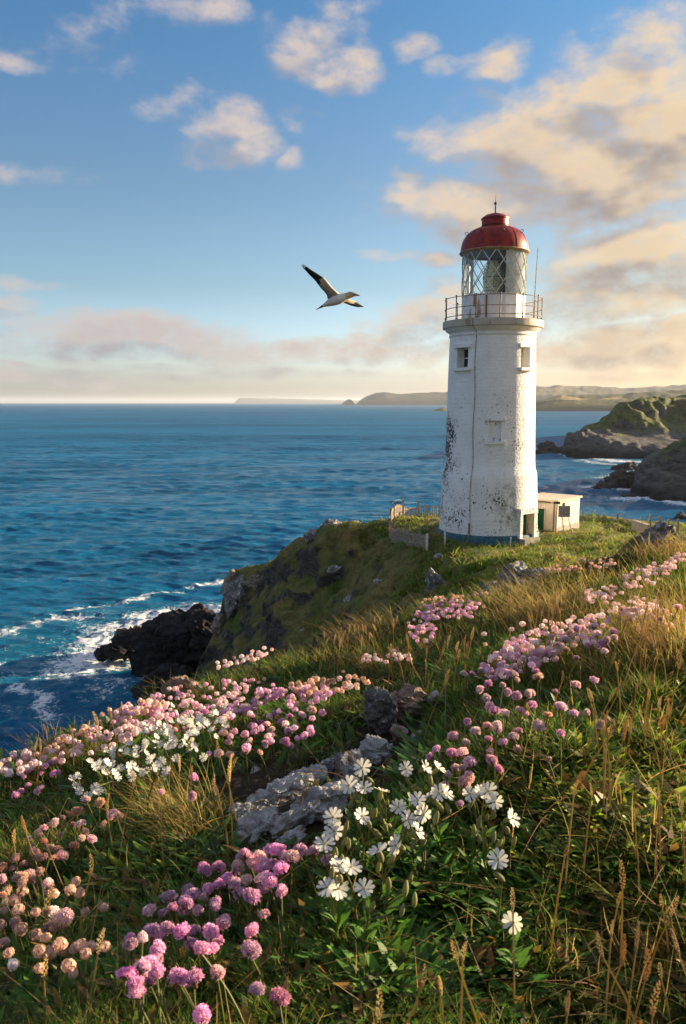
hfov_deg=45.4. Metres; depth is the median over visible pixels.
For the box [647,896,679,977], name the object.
grass stalk
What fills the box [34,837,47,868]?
sea thrift
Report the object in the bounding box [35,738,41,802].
grass stalk
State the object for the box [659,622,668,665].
grass stalk
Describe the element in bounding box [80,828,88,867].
sea thrift
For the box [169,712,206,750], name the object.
white campion
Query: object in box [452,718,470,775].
sea thrift
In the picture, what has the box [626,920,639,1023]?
grass stalk
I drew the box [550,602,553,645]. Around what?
grass stalk
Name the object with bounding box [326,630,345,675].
grass stalk
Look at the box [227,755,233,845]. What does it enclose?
grass stalk
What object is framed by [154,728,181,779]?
white campion
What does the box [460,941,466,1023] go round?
grass stalk
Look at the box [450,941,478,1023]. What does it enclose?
grass stalk
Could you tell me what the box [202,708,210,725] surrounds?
sea thrift
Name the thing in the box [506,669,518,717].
sea thrift
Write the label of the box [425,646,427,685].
grass stalk
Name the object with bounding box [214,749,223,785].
sea thrift
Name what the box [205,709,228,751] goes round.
white campion
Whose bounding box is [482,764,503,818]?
sea thrift
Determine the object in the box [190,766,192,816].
grass stalk
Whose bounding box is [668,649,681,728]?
grass stalk
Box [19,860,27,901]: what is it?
sea thrift
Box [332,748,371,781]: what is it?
rock
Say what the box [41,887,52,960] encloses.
grass stalk
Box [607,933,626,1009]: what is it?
grass stalk
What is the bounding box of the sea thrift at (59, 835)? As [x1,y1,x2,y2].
[49,832,62,875]
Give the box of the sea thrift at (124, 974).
[106,965,136,1023]
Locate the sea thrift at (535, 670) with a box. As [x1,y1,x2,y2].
[521,668,539,700]
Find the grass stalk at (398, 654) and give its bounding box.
[396,646,404,682]
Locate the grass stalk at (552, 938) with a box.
[549,845,568,956]
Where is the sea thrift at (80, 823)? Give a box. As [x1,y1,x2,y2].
[75,819,85,875]
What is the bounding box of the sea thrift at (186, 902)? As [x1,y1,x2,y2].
[179,895,210,954]
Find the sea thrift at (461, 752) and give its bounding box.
[455,747,468,798]
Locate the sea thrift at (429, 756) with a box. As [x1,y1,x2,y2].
[426,752,438,790]
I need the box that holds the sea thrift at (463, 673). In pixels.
[460,670,468,705]
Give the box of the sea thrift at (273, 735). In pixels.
[270,733,274,760]
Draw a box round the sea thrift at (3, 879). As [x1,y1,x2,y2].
[0,874,6,888]
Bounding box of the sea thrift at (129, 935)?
[122,932,135,1016]
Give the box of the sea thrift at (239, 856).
[235,851,243,921]
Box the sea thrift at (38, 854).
[35,853,41,902]
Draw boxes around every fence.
[389,499,440,549]
[579,513,679,534]
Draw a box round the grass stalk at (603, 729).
[602,711,607,812]
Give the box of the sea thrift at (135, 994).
[127,986,149,1023]
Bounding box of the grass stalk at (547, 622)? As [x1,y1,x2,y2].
[546,600,549,646]
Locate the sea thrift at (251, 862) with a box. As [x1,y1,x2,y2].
[245,854,266,904]
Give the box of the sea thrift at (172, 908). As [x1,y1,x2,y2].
[166,901,178,921]
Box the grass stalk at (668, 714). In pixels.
[664,703,672,757]
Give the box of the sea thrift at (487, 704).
[484,701,493,745]
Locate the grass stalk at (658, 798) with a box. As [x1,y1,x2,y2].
[657,783,660,869]
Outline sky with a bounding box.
[0,0,685,402]
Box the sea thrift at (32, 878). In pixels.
[27,874,43,919]
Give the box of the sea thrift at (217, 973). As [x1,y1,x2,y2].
[209,964,225,1023]
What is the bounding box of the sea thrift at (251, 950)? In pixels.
[240,939,272,1011]
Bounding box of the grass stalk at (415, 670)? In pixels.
[408,652,425,690]
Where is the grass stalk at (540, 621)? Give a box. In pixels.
[539,607,543,645]
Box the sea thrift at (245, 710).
[242,707,252,721]
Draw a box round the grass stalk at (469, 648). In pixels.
[464,627,473,681]
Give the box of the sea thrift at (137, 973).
[133,963,147,1022]
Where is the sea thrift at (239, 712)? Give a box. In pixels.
[237,709,243,734]
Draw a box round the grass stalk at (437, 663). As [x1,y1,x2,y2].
[425,641,445,692]
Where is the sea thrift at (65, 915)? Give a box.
[55,907,80,960]
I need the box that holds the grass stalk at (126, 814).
[119,773,135,857]
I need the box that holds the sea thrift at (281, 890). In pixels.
[275,884,287,964]
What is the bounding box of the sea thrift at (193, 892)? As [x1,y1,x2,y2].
[177,887,200,956]
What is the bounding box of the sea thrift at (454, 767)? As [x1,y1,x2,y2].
[444,763,459,804]
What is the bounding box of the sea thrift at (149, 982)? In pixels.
[145,977,166,1023]
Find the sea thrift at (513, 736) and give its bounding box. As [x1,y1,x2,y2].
[507,732,526,788]
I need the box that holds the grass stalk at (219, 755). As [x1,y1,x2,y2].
[216,740,237,829]
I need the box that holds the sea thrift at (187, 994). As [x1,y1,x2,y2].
[178,971,199,1023]
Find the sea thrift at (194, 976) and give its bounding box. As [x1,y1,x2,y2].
[183,965,204,1023]
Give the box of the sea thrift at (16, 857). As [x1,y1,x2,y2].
[10,853,26,911]
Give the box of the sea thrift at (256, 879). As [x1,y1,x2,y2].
[253,871,263,925]
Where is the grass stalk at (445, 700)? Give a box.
[444,669,449,731]
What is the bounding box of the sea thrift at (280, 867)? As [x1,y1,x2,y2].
[262,860,288,927]
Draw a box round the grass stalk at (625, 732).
[608,716,628,807]
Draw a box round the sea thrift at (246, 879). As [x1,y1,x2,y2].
[240,874,252,938]
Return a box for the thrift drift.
[0,552,685,1011]
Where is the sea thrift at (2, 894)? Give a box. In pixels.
[0,891,17,929]
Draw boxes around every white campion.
[68,772,94,818]
[75,786,101,828]
[84,758,118,819]
[90,758,127,813]
[95,768,124,822]
[96,746,134,796]
[97,749,123,800]
[103,745,135,795]
[115,739,157,790]
[116,753,151,793]
[122,747,150,787]
[126,762,168,812]
[127,722,153,780]
[130,753,160,807]
[135,754,170,821]
[138,749,188,800]
[139,722,149,767]
[141,733,165,784]
[149,724,164,752]
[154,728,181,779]
[156,720,194,767]
[158,724,173,760]
[164,735,185,779]
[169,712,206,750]
[170,702,188,766]
[171,747,207,791]
[173,733,193,768]
[181,718,199,741]
[181,728,208,777]
[182,729,206,790]
[183,704,203,750]
[195,716,218,764]
[196,702,227,765]
[196,720,235,755]
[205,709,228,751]
[298,820,375,928]
[303,833,347,919]
[305,878,404,951]
[315,807,370,899]
[316,866,369,944]
[317,854,378,939]
[318,758,377,839]
[321,807,393,884]
[340,775,377,871]
[355,808,387,864]
[358,834,412,921]
[362,787,433,871]
[370,877,416,940]
[371,825,441,895]
[372,799,416,854]
[375,761,422,833]
[401,804,483,879]
[408,783,456,854]
[413,760,445,837]
[456,824,487,888]
[462,781,523,845]
[470,911,611,1023]
[474,825,520,876]
[479,808,519,912]
[481,847,531,962]
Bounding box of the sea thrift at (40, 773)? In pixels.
[38,771,47,794]
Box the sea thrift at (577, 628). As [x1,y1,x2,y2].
[573,625,587,665]
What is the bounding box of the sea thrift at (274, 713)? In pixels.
[271,710,278,738]
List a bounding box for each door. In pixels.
[523,513,534,536]
[537,509,543,529]
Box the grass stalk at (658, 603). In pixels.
[656,596,659,645]
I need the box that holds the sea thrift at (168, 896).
[159,890,177,951]
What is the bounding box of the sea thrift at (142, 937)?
[136,930,147,1021]
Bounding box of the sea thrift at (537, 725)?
[532,719,545,764]
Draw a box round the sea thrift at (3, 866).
[0,862,12,892]
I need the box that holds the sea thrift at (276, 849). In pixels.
[269,843,286,919]
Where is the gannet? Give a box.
[302,264,363,309]
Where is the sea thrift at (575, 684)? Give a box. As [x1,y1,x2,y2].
[560,681,580,719]
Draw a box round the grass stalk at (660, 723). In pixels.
[657,696,661,759]
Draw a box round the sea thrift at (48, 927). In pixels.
[42,921,55,974]
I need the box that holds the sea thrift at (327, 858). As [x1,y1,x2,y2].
[321,853,332,896]
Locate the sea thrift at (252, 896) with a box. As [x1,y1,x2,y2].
[243,887,261,943]
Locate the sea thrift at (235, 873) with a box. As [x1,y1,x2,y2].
[231,870,239,919]
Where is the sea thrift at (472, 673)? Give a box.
[457,670,475,714]
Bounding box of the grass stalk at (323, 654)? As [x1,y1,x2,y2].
[320,637,328,672]
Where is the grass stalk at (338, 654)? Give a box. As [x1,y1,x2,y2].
[337,637,341,674]
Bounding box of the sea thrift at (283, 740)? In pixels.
[277,737,289,773]
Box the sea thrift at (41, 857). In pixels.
[37,852,48,877]
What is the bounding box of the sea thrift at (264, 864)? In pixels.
[231,857,271,930]
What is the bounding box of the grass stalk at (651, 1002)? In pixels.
[649,980,660,1023]
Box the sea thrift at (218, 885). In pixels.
[212,878,225,925]
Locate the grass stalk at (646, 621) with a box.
[642,614,647,669]
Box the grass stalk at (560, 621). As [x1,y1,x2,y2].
[557,604,562,658]
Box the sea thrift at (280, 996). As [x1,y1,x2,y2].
[268,986,291,1023]
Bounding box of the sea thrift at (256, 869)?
[253,863,260,942]
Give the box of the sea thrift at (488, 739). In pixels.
[485,735,492,781]
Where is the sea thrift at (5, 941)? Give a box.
[0,937,11,982]
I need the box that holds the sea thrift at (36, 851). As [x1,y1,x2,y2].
[29,847,40,884]
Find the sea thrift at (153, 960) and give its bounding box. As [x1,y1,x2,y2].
[145,954,170,1023]
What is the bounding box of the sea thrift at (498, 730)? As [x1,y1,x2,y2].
[474,726,501,768]
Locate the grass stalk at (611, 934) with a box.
[604,920,613,1023]
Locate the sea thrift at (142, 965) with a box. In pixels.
[135,957,151,1023]
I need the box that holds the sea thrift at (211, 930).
[202,922,219,963]
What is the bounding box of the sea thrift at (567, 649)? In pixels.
[555,646,569,684]
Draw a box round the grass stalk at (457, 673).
[452,656,460,690]
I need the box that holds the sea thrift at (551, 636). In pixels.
[549,633,556,665]
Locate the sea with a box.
[0,403,685,757]
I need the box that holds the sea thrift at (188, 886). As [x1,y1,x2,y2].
[181,883,201,936]
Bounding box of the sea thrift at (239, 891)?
[232,887,245,932]
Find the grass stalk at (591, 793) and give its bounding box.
[582,784,592,880]
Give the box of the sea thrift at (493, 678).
[474,675,497,711]
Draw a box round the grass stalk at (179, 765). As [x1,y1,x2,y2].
[177,754,180,814]
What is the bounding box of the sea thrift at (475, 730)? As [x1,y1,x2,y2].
[469,726,485,761]
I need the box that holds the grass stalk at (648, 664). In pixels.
[637,633,663,698]
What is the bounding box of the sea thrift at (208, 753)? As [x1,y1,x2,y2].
[206,751,211,768]
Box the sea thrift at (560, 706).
[552,702,567,737]
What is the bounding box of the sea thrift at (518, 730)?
[513,727,524,760]
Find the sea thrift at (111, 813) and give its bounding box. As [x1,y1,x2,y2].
[101,808,118,850]
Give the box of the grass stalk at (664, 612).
[662,607,677,663]
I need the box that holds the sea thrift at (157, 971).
[147,962,165,1023]
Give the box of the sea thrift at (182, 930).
[166,921,190,991]
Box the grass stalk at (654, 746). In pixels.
[643,709,661,784]
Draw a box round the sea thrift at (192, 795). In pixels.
[188,790,200,834]
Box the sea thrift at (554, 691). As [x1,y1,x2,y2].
[552,689,559,720]
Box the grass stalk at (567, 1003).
[565,991,570,1023]
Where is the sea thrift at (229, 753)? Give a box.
[225,751,233,789]
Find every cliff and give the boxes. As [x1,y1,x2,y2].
[555,395,685,458]
[630,437,685,500]
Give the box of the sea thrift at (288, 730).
[282,726,293,752]
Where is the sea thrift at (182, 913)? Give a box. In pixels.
[178,906,193,962]
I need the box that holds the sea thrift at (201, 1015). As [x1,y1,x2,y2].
[192,1003,211,1023]
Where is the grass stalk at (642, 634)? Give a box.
[618,620,649,704]
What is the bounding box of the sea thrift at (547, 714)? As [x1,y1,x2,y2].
[541,711,552,750]
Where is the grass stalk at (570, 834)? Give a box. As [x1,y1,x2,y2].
[564,780,577,893]
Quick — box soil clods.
[206,685,404,847]
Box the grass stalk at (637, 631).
[633,621,639,676]
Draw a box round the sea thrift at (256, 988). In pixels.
[247,981,264,1023]
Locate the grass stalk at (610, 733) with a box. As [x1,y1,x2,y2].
[581,720,615,782]
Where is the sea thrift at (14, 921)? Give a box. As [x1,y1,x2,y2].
[9,916,26,959]
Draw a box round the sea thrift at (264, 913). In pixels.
[258,909,281,947]
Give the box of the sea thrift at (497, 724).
[492,720,501,780]
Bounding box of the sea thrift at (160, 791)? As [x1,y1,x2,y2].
[158,788,171,822]
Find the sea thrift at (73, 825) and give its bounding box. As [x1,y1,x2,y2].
[70,821,77,854]
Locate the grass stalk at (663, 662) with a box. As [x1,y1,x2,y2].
[655,631,667,695]
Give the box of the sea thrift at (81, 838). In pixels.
[77,834,101,874]
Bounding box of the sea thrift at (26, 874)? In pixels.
[23,871,35,920]
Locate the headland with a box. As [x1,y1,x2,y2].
[192,514,685,681]
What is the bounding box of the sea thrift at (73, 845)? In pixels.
[68,842,79,876]
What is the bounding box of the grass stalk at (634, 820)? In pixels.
[633,809,640,917]
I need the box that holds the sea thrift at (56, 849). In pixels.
[54,845,63,884]
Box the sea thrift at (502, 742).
[491,738,507,780]
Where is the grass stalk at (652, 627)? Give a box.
[647,609,660,656]
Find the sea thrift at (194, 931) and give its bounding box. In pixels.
[187,924,210,960]
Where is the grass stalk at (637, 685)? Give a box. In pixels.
[629,680,639,746]
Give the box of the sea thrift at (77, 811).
[71,807,83,841]
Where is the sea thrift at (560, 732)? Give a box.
[556,729,565,780]
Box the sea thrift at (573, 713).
[559,709,578,759]
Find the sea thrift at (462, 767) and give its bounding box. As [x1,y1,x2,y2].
[458,764,465,817]
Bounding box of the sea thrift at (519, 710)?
[515,706,523,753]
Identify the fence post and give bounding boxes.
[425,534,427,549]
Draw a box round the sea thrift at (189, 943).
[171,936,197,994]
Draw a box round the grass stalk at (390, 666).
[387,643,392,689]
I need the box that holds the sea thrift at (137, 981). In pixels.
[127,975,144,1023]
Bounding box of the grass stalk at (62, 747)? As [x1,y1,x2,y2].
[60,737,64,769]
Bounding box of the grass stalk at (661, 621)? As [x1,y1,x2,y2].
[656,599,667,657]
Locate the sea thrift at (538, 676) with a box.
[532,673,542,719]
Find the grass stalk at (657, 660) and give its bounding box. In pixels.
[647,625,667,705]
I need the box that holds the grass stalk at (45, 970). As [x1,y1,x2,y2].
[41,954,47,1023]
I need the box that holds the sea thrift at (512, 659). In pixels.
[508,656,515,688]
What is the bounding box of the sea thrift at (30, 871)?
[24,868,41,905]
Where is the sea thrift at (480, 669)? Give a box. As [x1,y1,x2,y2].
[478,667,484,703]
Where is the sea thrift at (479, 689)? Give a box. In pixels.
[476,685,484,714]
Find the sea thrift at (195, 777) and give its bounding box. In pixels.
[186,772,198,805]
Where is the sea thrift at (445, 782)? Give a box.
[442,781,463,820]
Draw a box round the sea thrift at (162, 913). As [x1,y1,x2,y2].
[158,908,166,958]
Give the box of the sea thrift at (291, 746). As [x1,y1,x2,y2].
[285,742,293,773]
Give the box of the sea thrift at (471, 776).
[462,770,476,813]
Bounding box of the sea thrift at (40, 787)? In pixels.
[37,785,45,802]
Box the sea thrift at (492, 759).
[479,754,497,786]
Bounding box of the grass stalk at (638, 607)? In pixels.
[626,604,640,651]
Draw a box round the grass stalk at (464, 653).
[463,635,465,677]
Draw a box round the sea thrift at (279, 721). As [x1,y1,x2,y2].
[275,718,285,745]
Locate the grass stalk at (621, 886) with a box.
[619,859,625,971]
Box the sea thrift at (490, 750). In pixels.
[487,748,503,818]
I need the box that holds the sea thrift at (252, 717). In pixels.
[241,713,255,740]
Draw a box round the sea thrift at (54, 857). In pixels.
[49,853,59,876]
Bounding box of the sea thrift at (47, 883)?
[42,877,56,905]
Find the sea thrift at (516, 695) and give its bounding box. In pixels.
[512,690,521,722]
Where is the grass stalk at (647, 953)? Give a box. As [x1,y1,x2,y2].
[632,946,651,1023]
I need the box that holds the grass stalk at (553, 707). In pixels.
[542,671,563,751]
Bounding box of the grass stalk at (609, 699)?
[583,687,616,763]
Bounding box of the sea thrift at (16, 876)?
[2,871,24,918]
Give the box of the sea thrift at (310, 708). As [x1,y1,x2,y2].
[308,705,318,725]
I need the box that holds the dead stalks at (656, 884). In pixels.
[0,602,685,1023]
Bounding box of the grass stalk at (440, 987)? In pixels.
[437,975,443,1023]
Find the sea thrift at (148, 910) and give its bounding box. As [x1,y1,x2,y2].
[142,904,156,923]
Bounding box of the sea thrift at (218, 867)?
[211,860,225,894]
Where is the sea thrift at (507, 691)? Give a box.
[504,688,511,738]
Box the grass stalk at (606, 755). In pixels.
[605,726,609,777]
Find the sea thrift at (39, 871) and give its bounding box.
[35,867,44,905]
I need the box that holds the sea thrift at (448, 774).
[438,770,451,810]
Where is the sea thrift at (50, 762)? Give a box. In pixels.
[47,759,53,791]
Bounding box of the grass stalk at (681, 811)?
[675,789,685,893]
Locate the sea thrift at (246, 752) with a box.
[241,750,250,784]
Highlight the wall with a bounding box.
[631,520,651,532]
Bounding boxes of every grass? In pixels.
[199,507,685,666]
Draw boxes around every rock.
[93,645,106,661]
[103,630,138,661]
[114,625,140,635]
[129,602,214,676]
[130,662,194,702]
[161,675,202,698]
[165,609,184,613]
[188,609,216,650]
[210,612,225,635]
[219,633,226,645]
[220,569,237,600]
[222,571,248,618]
[226,801,254,819]
[228,805,278,843]
[229,765,240,772]
[240,612,246,622]
[245,574,261,590]
[246,772,313,809]
[250,766,260,773]
[269,776,359,838]
[275,825,306,851]
[289,764,328,785]
[303,529,316,543]
[320,752,343,778]
[322,519,341,524]
[327,565,342,573]
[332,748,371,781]
[342,593,352,601]
[359,734,392,764]
[362,686,398,733]
[373,579,381,583]
[390,683,429,719]
[390,723,409,740]
[424,568,446,594]
[425,690,443,706]
[433,553,441,558]
[476,580,506,599]
[495,560,527,579]
[495,567,557,593]
[535,450,543,453]
[537,440,558,453]
[590,480,623,488]
[604,469,634,487]
[610,462,636,469]
[621,493,635,496]
[636,522,675,549]
[673,511,685,518]
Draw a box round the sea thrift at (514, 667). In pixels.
[512,665,517,683]
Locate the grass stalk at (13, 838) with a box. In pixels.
[12,829,20,901]
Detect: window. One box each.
[451,343,471,370]
[485,417,504,443]
[518,343,535,370]
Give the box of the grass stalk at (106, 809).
[105,794,113,855]
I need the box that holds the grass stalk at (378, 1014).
[375,987,383,1023]
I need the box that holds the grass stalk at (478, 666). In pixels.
[476,647,481,696]
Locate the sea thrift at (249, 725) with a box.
[245,722,253,755]
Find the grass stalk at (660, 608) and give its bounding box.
[658,591,661,630]
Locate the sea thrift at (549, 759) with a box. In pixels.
[546,756,560,801]
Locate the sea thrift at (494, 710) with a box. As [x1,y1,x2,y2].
[488,705,505,750]
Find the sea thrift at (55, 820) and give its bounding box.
[50,817,64,849]
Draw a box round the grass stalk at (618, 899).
[607,891,621,962]
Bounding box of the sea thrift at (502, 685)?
[499,682,505,719]
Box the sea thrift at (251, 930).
[244,921,258,1000]
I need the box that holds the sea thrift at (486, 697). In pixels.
[482,693,490,722]
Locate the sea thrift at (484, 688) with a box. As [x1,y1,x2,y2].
[483,686,486,721]
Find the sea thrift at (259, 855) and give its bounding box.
[251,850,272,918]
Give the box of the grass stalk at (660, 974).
[657,962,670,1023]
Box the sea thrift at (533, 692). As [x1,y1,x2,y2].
[530,689,538,718]
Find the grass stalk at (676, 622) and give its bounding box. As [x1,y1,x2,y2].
[675,615,682,673]
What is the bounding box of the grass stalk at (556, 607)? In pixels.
[555,592,556,634]
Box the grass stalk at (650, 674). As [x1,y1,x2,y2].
[643,672,651,740]
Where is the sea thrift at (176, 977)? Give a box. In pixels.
[166,967,192,1010]
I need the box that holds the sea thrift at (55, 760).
[52,757,64,781]
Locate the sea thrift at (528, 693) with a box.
[513,689,531,744]
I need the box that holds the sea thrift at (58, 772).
[55,770,66,802]
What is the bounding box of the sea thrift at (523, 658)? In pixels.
[520,656,526,681]
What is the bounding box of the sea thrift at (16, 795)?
[11,791,34,822]
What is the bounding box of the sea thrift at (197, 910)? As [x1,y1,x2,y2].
[192,904,203,964]
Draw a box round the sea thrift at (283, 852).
[279,850,298,913]
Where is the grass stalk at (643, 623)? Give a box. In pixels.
[642,620,646,685]
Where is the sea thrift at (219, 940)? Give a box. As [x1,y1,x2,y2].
[206,933,223,1004]
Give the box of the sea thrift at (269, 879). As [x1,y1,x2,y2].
[260,870,279,923]
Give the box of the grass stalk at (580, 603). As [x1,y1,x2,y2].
[579,593,582,618]
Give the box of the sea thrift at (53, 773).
[49,770,55,796]
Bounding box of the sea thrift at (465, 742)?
[453,739,469,780]
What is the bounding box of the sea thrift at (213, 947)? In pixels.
[206,942,220,1008]
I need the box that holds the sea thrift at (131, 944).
[122,937,137,965]
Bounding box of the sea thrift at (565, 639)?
[560,636,571,672]
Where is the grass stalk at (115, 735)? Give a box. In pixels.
[110,711,118,757]
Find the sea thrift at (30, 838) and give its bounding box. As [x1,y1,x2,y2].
[22,836,31,860]
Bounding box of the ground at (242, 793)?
[0,545,685,1022]
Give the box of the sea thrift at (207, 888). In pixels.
[202,882,213,956]
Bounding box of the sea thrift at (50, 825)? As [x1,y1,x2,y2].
[46,821,52,854]
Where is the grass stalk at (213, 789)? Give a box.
[211,774,228,840]
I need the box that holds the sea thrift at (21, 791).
[18,788,29,812]
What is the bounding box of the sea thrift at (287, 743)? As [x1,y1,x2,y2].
[284,741,289,772]
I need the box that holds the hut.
[537,493,581,531]
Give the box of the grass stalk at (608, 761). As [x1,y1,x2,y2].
[603,712,610,815]
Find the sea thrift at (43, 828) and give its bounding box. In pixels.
[39,824,50,843]
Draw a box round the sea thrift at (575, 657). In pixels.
[561,655,578,698]
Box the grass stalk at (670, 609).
[668,597,673,658]
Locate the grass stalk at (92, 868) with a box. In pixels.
[78,853,93,932]
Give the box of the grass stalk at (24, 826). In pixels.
[20,815,40,883]
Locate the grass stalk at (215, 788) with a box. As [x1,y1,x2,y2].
[211,780,229,853]
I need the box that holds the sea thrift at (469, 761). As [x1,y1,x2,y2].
[462,755,476,798]
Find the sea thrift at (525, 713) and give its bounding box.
[506,710,528,747]
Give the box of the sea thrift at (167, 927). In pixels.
[144,921,174,982]
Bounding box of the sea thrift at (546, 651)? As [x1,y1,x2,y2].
[544,649,549,684]
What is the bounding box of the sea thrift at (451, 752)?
[446,748,470,792]
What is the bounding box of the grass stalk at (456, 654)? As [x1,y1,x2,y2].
[454,641,458,677]
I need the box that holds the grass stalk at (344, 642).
[338,624,350,665]
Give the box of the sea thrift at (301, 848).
[293,842,318,898]
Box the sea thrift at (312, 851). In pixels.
[307,845,322,889]
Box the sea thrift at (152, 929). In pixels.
[141,923,159,1004]
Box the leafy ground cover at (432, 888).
[0,608,685,1023]
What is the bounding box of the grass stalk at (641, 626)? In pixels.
[639,618,643,682]
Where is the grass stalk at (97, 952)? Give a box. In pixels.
[88,928,104,1023]
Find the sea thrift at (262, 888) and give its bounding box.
[255,882,270,940]
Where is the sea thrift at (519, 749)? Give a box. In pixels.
[513,745,525,789]
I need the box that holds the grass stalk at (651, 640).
[648,632,658,671]
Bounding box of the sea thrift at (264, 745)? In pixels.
[261,740,267,775]
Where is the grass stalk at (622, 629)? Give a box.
[609,615,628,675]
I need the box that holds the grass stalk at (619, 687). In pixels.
[615,661,620,712]
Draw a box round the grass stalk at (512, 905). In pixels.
[510,887,514,1001]
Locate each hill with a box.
[234,398,359,402]
[341,392,446,404]
[435,389,685,410]
[535,384,685,401]
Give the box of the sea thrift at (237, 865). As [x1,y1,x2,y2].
[231,859,244,912]
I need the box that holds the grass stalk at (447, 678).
[423,675,449,739]
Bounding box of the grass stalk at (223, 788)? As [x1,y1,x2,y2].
[212,757,237,822]
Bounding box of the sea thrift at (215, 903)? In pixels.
[209,895,221,1005]
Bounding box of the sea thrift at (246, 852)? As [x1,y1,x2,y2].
[240,848,264,908]
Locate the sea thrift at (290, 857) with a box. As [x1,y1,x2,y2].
[281,849,299,920]
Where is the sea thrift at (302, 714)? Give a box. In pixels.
[289,711,306,740]
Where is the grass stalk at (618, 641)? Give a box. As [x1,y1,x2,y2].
[605,607,631,685]
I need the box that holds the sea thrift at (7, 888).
[1,884,17,914]
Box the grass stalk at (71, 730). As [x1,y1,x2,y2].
[69,725,74,779]
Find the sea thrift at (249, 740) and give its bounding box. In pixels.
[246,737,252,767]
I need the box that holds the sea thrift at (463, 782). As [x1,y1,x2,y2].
[457,775,472,821]
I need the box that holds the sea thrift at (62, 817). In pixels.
[51,815,64,862]
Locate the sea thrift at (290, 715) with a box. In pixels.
[286,713,294,739]
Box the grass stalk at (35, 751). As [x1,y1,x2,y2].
[34,740,37,777]
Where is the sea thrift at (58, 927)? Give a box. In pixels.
[54,922,61,962]
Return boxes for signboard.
[554,502,572,533]
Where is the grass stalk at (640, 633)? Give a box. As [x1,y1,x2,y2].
[636,605,648,661]
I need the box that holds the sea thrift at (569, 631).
[566,630,571,660]
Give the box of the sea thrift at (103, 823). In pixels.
[99,820,106,858]
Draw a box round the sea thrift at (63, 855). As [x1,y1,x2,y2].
[57,850,70,873]
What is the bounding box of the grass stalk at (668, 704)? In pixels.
[658,699,669,745]
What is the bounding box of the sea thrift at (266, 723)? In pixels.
[261,721,270,762]
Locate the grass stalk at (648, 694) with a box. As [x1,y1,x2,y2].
[644,689,650,751]
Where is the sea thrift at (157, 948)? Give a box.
[149,939,165,1023]
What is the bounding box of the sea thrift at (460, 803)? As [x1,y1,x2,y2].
[447,800,463,839]
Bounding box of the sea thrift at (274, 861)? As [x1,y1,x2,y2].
[264,858,278,927]
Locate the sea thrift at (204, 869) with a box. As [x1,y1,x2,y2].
[189,861,212,915]
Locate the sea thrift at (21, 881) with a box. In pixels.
[7,876,28,927]
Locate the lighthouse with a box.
[437,198,543,545]
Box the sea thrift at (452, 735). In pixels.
[447,731,458,761]
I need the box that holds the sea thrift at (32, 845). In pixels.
[29,843,35,868]
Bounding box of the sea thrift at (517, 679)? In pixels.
[503,677,519,725]
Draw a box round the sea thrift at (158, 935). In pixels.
[153,928,178,966]
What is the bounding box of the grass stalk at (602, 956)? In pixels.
[595,932,635,1023]
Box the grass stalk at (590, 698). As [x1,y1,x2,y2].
[586,687,599,761]
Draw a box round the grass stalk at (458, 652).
[452,650,460,699]
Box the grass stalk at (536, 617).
[534,602,538,637]
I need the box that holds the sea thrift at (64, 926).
[62,923,72,938]
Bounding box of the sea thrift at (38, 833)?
[33,828,42,849]
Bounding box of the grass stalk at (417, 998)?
[406,964,426,1023]
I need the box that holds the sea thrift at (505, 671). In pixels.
[494,669,508,718]
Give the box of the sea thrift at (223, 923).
[216,914,231,963]
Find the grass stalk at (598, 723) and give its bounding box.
[588,689,607,769]
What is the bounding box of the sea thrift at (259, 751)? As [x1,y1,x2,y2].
[257,749,269,782]
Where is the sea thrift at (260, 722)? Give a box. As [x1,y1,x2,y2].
[257,720,264,732]
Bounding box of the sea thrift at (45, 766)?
[38,763,48,798]
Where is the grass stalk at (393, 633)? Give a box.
[392,618,394,658]
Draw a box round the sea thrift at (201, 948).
[193,940,244,1023]
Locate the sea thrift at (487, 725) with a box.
[477,722,492,764]
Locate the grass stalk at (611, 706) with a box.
[596,683,619,744]
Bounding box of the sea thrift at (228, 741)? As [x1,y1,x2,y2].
[225,739,235,757]
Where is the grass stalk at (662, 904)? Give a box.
[659,894,669,965]
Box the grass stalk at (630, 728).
[622,717,631,770]
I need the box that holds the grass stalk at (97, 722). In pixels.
[93,711,106,756]
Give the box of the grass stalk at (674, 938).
[670,928,685,975]
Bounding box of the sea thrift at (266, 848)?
[249,842,274,923]
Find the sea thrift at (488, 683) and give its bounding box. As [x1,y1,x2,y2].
[483,679,492,733]
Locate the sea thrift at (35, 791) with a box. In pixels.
[33,788,44,805]
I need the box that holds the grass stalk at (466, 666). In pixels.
[464,641,468,696]
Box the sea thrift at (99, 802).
[94,797,105,831]
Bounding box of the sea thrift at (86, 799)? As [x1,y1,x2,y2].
[83,796,100,836]
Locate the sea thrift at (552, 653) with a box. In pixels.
[543,651,556,684]
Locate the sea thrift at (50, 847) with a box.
[40,844,55,900]
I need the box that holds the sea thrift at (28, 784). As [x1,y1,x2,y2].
[22,782,31,815]
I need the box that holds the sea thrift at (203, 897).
[198,893,211,922]
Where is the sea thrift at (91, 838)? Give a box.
[86,834,103,871]
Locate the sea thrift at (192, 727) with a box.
[189,724,205,751]
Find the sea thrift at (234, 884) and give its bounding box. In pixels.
[228,876,261,942]
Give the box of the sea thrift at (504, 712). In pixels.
[500,709,509,753]
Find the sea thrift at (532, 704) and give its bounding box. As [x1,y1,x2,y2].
[527,701,547,754]
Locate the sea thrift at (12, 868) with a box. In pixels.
[9,865,27,901]
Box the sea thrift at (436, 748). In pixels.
[423,745,439,787]
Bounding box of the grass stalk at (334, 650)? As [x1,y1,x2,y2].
[334,634,335,670]
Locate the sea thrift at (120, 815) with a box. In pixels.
[110,812,123,842]
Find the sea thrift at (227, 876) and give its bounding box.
[221,872,233,919]
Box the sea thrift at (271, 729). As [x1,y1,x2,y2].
[268,726,274,761]

